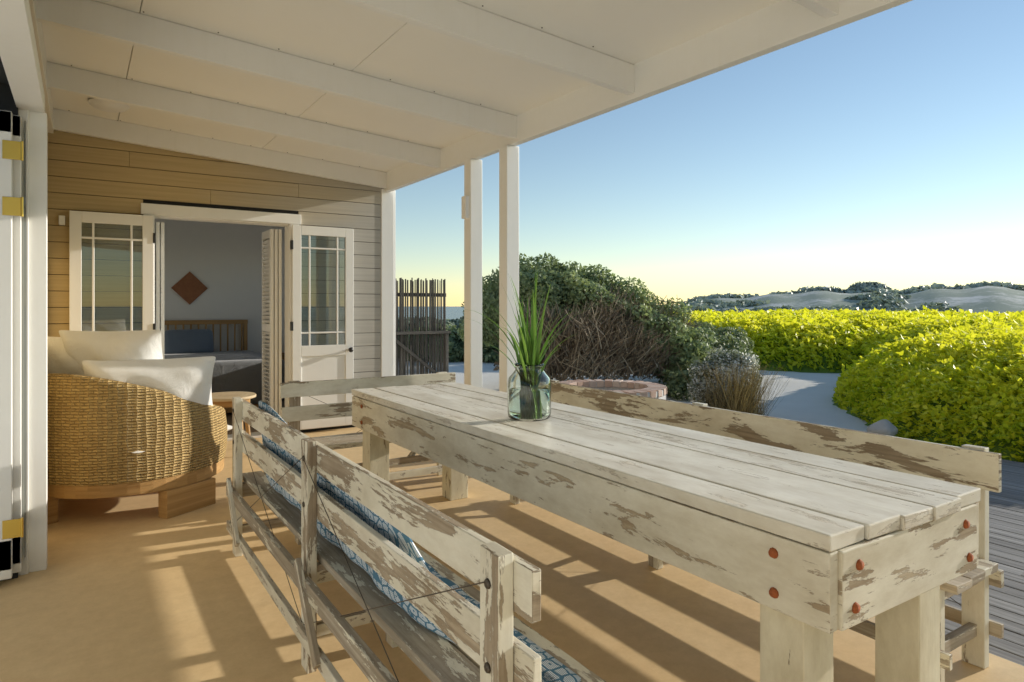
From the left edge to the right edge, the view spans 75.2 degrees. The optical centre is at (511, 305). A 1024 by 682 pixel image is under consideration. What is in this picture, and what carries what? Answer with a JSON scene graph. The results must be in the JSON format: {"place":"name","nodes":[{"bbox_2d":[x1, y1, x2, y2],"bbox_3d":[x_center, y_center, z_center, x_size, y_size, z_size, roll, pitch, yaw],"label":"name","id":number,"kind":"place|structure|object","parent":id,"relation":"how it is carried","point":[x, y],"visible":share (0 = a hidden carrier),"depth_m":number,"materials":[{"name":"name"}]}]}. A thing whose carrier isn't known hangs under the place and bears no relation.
{"place":"outdoors","nodes":[
{"label":"outdoors","id":0,"kind":"place"},
{"bbox_2d":[398,306,524,319],"bbox_3d":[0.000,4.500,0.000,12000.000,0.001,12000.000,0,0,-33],"label":"sea","id":1,"kind":"structure","parent":0,"point":[453,312],"depth_m":452.93,"materials":[{"name":"blue liquid"}]},
{"bbox_2d":[395,0,1023,305],"label":"sky","id":2,"kind":"structure","parent":0,"point":[886,147],"materials":[{"name":"blue"}]},
{"bbox_2d":[419,286,1023,431],"bbox_3d":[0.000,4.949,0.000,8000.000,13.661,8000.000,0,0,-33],"label":"ground","id":3,"kind":"structure","parent":0,"point":[805,397],"depth_m":13.93,"materials":[{"name":"grey concrete"}]},
{"bbox_2d":[396,278,450,375],"bbox_3d":[-1.543,0.535,9.445,0.840,1.830,1.284,0,0,-33],"label":"reed fence","id":4,"kind":"object","parent":3,"relation":"on","point":[407,361],"visible":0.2,"depth_m":8.96,"materials":[{"name":"brown wood"}]},
{"bbox_2d":[398,324,498,362],"bbox_3d":[0.087,0.908,17.334,6.038,1.196,5.516,0,0,-33],"label":"bush","id":5,"kind":"object","parent":3,"relation":"on","point":[456,348],"visible":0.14,"depth_m":16.66,"materials":[{"name":"green plant"}]},
{"bbox_2d":[0,427,1023,681],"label":"veranda floor","id":6,"kind":"structure","parent":3,"relation":"on","point":[130,589],"depth_m":2.87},
{"bbox_2d":[0,57,47,580],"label":"wall","id":7,"kind":"structure","parent":6,"relation":"on","point":[7,102],"depth_m":3.16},
{"bbox_2d":[0,0,46,579],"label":"door","id":8,"kind":"structure","parent":7,"relation":"attached to","point":[23,367],"depth_m":3.15,"materials":[{"name":"white wood"}]},
{"bbox_2d":[2,140,23,539],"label":"door hinges","id":9,"kind":"object","parent":8,"relation":"attached to","point":[13,206],"visible":1,"depth_m":3.07,"materials":[{"name":"gold metal"}]},
{"bbox_2d":[47,330,231,524],"bbox_3d":[-2.523,0.725,4.426,1.183,1.149,1.133,0,0,27],"label":"wicker armchair","id":10,"kind":"object","parent":6,"relation":"on","point":[130,413],"visible":0.94,"depth_m":4.03,"materials":[{"name":"beige wicker"}]},
{"bbox_2d":[47,130,382,431],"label":"wall","id":11,"kind":"structure","parent":6,"relation":"on","point":[90,174],"depth_m":6.21,"materials":[{"name":"beige wood"}]},
{"bbox_2d":[59,189,395,440],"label":"wall trim","id":12,"kind":"structure","parent":11,"relation":"attached to","point":[388,273],"depth_m":6.80,"materials":[{"name":"white paint"}]},
{"bbox_2d":[69,210,154,330],"bbox_3d":[-3.497,0.220,5.839,0.649,2.070,0.109,0,0,-33],"label":"door leaf","id":13,"kind":"object","parent":12,"relation":"attached to","point":[77,219],"visible":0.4,"depth_m":5.83,"materials":[{"name":"white paint"}]},
{"bbox_2d":[290,225,353,429],"bbox_3d":[-1.941,0.220,6.849,0.649,2.070,0.109,0,0,-33],"label":"door leaf","id":14,"kind":"object","parent":12,"relation":"attached to","point":[320,362],"visible":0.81,"depth_m":6.86,"materials":[{"name":"white paint"}]},
{"bbox_2d":[155,219,288,434],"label":"interior wall","id":15,"kind":"structure","parent":6,"relation":"on","point":[222,262],"depth_m":9.55,"materials":[{"name":"white paint"}]},
{"bbox_2d":[155,222,159,329],"bbox_3d":[-3.444,0.230,6.432,0.041,2.040,0.400,0,0,-33],"label":"shutter","id":16,"kind":"object","parent":15,"relation":"attached to","point":[157,275],"visible":0.38,"depth_m":6.27,"materials":[{"name":"white paint"}]},
{"bbox_2d":[160,222,164,358],"bbox_3d":[-3.410,0.230,6.454,0.041,2.040,0.400,0,0,-33],"label":"shutter","id":17,"kind":"object","parent":15,"relation":"attached to","point":[162,282],"visible":0.35,"depth_m":6.29,"materials":[{"name":"white paint"}]},
{"bbox_2d":[171,272,207,304],"bbox_3d":[-4.521,-0.250,9.331,0.464,0.464,0.020,0,0,-33],"label":"wall decoration","id":18,"kind":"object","parent":15,"relation":"attached to","point":[189,288],"depth_m":9.32,"materials":[{"name":"brown wood"}]},
{"bbox_2d":[164,320,284,412],"bbox_3d":[-3.702,0.750,8.634,2.095,1.100,2.015,0,0,-33],"label":"bed frame","id":19,"kind":"object","parent":15,"relation":"in","point":[244,334],"visible":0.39,"depth_m":9.50,"materials":[{"name":"brown wood"}]},
{"bbox_2d":[164,350,284,403],"bbox_3d":[-3.918,0.900,8.420,1.560,0.520,1.990,0,0,-33],"label":"bed","id":20,"kind":"object","parent":19,"relation":"on","point":[240,370],"visible":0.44,"depth_m":7.79,"materials":[{"name":"grey fabric"}]},
{"bbox_2d":[164,329,213,353],"bbox_3d":[-4.425,0.500,9.109,0.620,0.355,0.227,0,0,-33],"label":"bed pillow","id":21,"kind":"object","parent":20,"relation":"on","point":[189,341],"visible":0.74,"depth_m":9.04,"materials":[{"name":"blue fabric"}]},
{"bbox_2d":[262,229,273,409],"bbox_3d":[-2.571,0.230,6.998,0.041,2.040,0.400,0,0,-33],"label":"shutter","id":22,"kind":"object","parent":15,"relation":"attached to","point":[268,275],"visible":0.91,"depth_m":6.95,"materials":[{"name":"white paint"}]},
{"bbox_2d":[266,229,277,413],"bbox_3d":[-2.538,0.230,7.020,0.041,2.040,0.400,0,0,-33],"label":"shutter","id":23,"kind":"object","parent":15,"relation":"attached to","point":[275,320],"visible":0.54,"depth_m":6.85,"materials":[{"name":"white paint"}]},
{"bbox_2d":[278,229,281,416],"bbox_3d":[-2.504,0.230,7.042,0.041,2.040,0.400,0,0,-33],"label":"shutter","id":24,"kind":"object","parent":15,"relation":"attached to","point":[279,313],"visible":0.38,"depth_m":6.87,"materials":[{"name":"white paint"}]},
{"bbox_2d":[212,391,255,434],"bbox_3d":[-2.498,1.041,5.830,0.480,0.522,0.480,0,0,-33],"label":"side table","id":25,"kind":"object","parent":6,"relation":"on","point":[223,399],"visible":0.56,"depth_m":5.77,"materials":[{"name":"brown wood"}]},
{"bbox_2d":[279,372,455,479],"bbox_3d":[-0.923,0.905,4.697,1.332,0.792,0.428,0,0,-33],"label":"wooden bench","id":26,"kind":"object","parent":6,"relation":"on","point":[294,413],"visible":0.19,"depth_m":4.61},
{"bbox_2d":[226,397,605,681],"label":"bench","id":27,"kind":"object","parent":6,"relation":"on","point":[490,647],"visible":0.96,"depth_m":1.91,"materials":[{"name":"white wood"}]},
{"bbox_2d":[258,401,580,681],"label":"seat cushion","id":28,"kind":"object","parent":27,"relation":"on","point":[553,669],"visible":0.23,"depth_m":2.02,"materials":[{"name":"blue fabric"}]},
{"bbox_2d":[29,0,911,191],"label":"veranda roof","id":29,"kind":"structure","parent":6,"relation":"on","point":[516,71],"depth_m":4.18,"materials":[{"name":"white wood"}]},
{"bbox_2d":[88,98,129,112],"bbox_3d":[-3.264,-1.610,5.393,0.300,0.055,0.300,0,0,-33],"label":"ceiling light","id":30,"kind":"object","parent":29,"relation":"attached to","point":[105,105],"visible":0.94,"depth_m":5.33,"materials":[{"name":"white glass"}]},
{"bbox_2d":[462,145,518,392],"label":"veranda posts","id":31,"kind":"object","parent":6,"relation":"on","point":[508,209],"visible":0.69,"depth_m":5.24,"materials":[{"name":"white wood"}]},
{"bbox_2d":[352,382,980,681],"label":"dining table","id":32,"kind":"object","parent":6,"relation":"on","point":[810,553],"visible":0.95,"depth_m":2.00,"materials":[{"name":"white wood"}]},
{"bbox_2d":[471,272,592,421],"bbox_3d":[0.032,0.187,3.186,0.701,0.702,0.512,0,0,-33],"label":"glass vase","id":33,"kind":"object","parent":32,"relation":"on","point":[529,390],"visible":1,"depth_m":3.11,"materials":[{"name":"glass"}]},
{"bbox_2d":[510,380,1003,681],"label":"bench","id":34,"kind":"object","parent":6,"relation":"on","point":[973,466],"visible":0.35,"depth_m":2.61,"materials":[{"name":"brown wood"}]},
{"bbox_2d":[398,309,690,331],"bbox_3d":[1.633,0.870,30.235,18.383,1.419,9.956,0,0,1],"label":"bush","id":35,"kind":"object","parent":3,"relation":"on","point":[456,321],"visible":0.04,"depth_m":30.23,"materials":[{"name":"green plant"}]},
{"bbox_2d":[493,334,663,380],"bbox_3d":[1.318,0.797,11.442,3.992,1.126,1.970,0,0,-33],"label":"dry bush","id":36,"kind":"object","parent":3,"relation":"on","point":[496,368],"visible":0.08,"depth_m":10.50,"materials":[{"name":"brown plant"}]},
{"bbox_2d":[457,252,703,381],"bbox_3d":[1.366,0.204,11.245,4.619,2.340,2.953,0,0,-4],"label":"bush","id":37,"kind":"object","parent":3,"relation":"on","point":[612,344],"depth_m":10.76,"materials":[{"name":"green plant"}]},
{"bbox_2d":[559,379,666,399],"bbox_3d":[1.060,1.148,7.350,1.274,0.545,1.275,0,0,-33],"label":"fire pit","id":38,"kind":"object","parent":3,"relation":"on","point":[649,389],"visible":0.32,"depth_m":7.64,"materials":[{"name":"brick"}]},
{"bbox_2d":[621,288,717,374],"bbox_3d":[2.423,0.435,11.583,2.189,1.518,1.929,0,0,0],"label":"bush","id":39,"kind":"object","parent":3,"relation":"on","point":[689,335],"visible":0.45,"depth_m":10.94,"materials":[{"name":"green plant"}]},
{"bbox_2d":[652,320,760,400],"bbox_3d":[3.365,0.881,12.034,2.036,1.190,4.689,0,0,22],"label":"bush","id":40,"kind":"object","parent":3,"relation":"on","point":[677,383],"visible":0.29,"depth_m":11.43,"materials":[{"name":"green plant"}]},
{"bbox_2d":[687,347,762,402],"bbox_3d":[2.708,0.906,8.564,0.912,0.782,0.903,0,0,-33],"label":"white flower bush","id":41,"kind":"object","parent":3,"relation":"on","point":[724,357],"visible":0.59,"depth_m":8.38,"materials":[{"name":"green plant"}]},
{"bbox_2d":[442,281,1023,321],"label":"distant hills","id":42,"kind":"structure","parent":3,"relation":"on","point":[888,299],"depth_m":53.19,"materials":[{"name":"green plant"}]},
{"bbox_2d":[689,403,897,435],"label":"stones","id":43,"kind":"object","parent":3,"relation":"on","point":[885,427],"visible":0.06,"depth_m":6.57,"materials":[{"name":"grey stone"}]},
{"bbox_2d":[664,305,1023,461],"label":"hedge leaves","id":44,"kind":"object","parent":3,"relation":"on","point":[922,358],"visible":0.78,"depth_m":8.57,"materials":[{"name":"yellow plant"}]},
{"bbox_2d":[848,281,891,290],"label":"bush","id":45,"kind":"object","parent":3,"relation":"on","point":[859,285],"visible":0.49,"depth_m":64.41,"materials":[{"name":"green plant"}]},
{"bbox_2d":[742,331,1023,462],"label":"hedge","id":46,"kind":"object","parent":3,"relation":"on","point":[804,369],"visible":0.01,"depth_m":6.87,"materials":[{"name":"plant"}]},
{"bbox_3d":[4.528,1.430,1.748,3.700,0.140,11.900,0,0,-33],"label":"deck subframe","id":47,"kind":"object","parent":3,"relation":"on","visible":0},
{"bbox_2d":[945,459,1023,665],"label":"deck boards","id":48,"kind":"object","parent":47,"relation":"on","point":[1006,540],"depth_m":3.42,"materials":[{"name":"grey wood"}]},
{"bbox_2d":[679,360,789,415],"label":"dry grass","id":49,"kind":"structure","parent":0,"point":[750,404],"depth_m":7.99,"materials":[{"name":"brown plant"}]}
]}

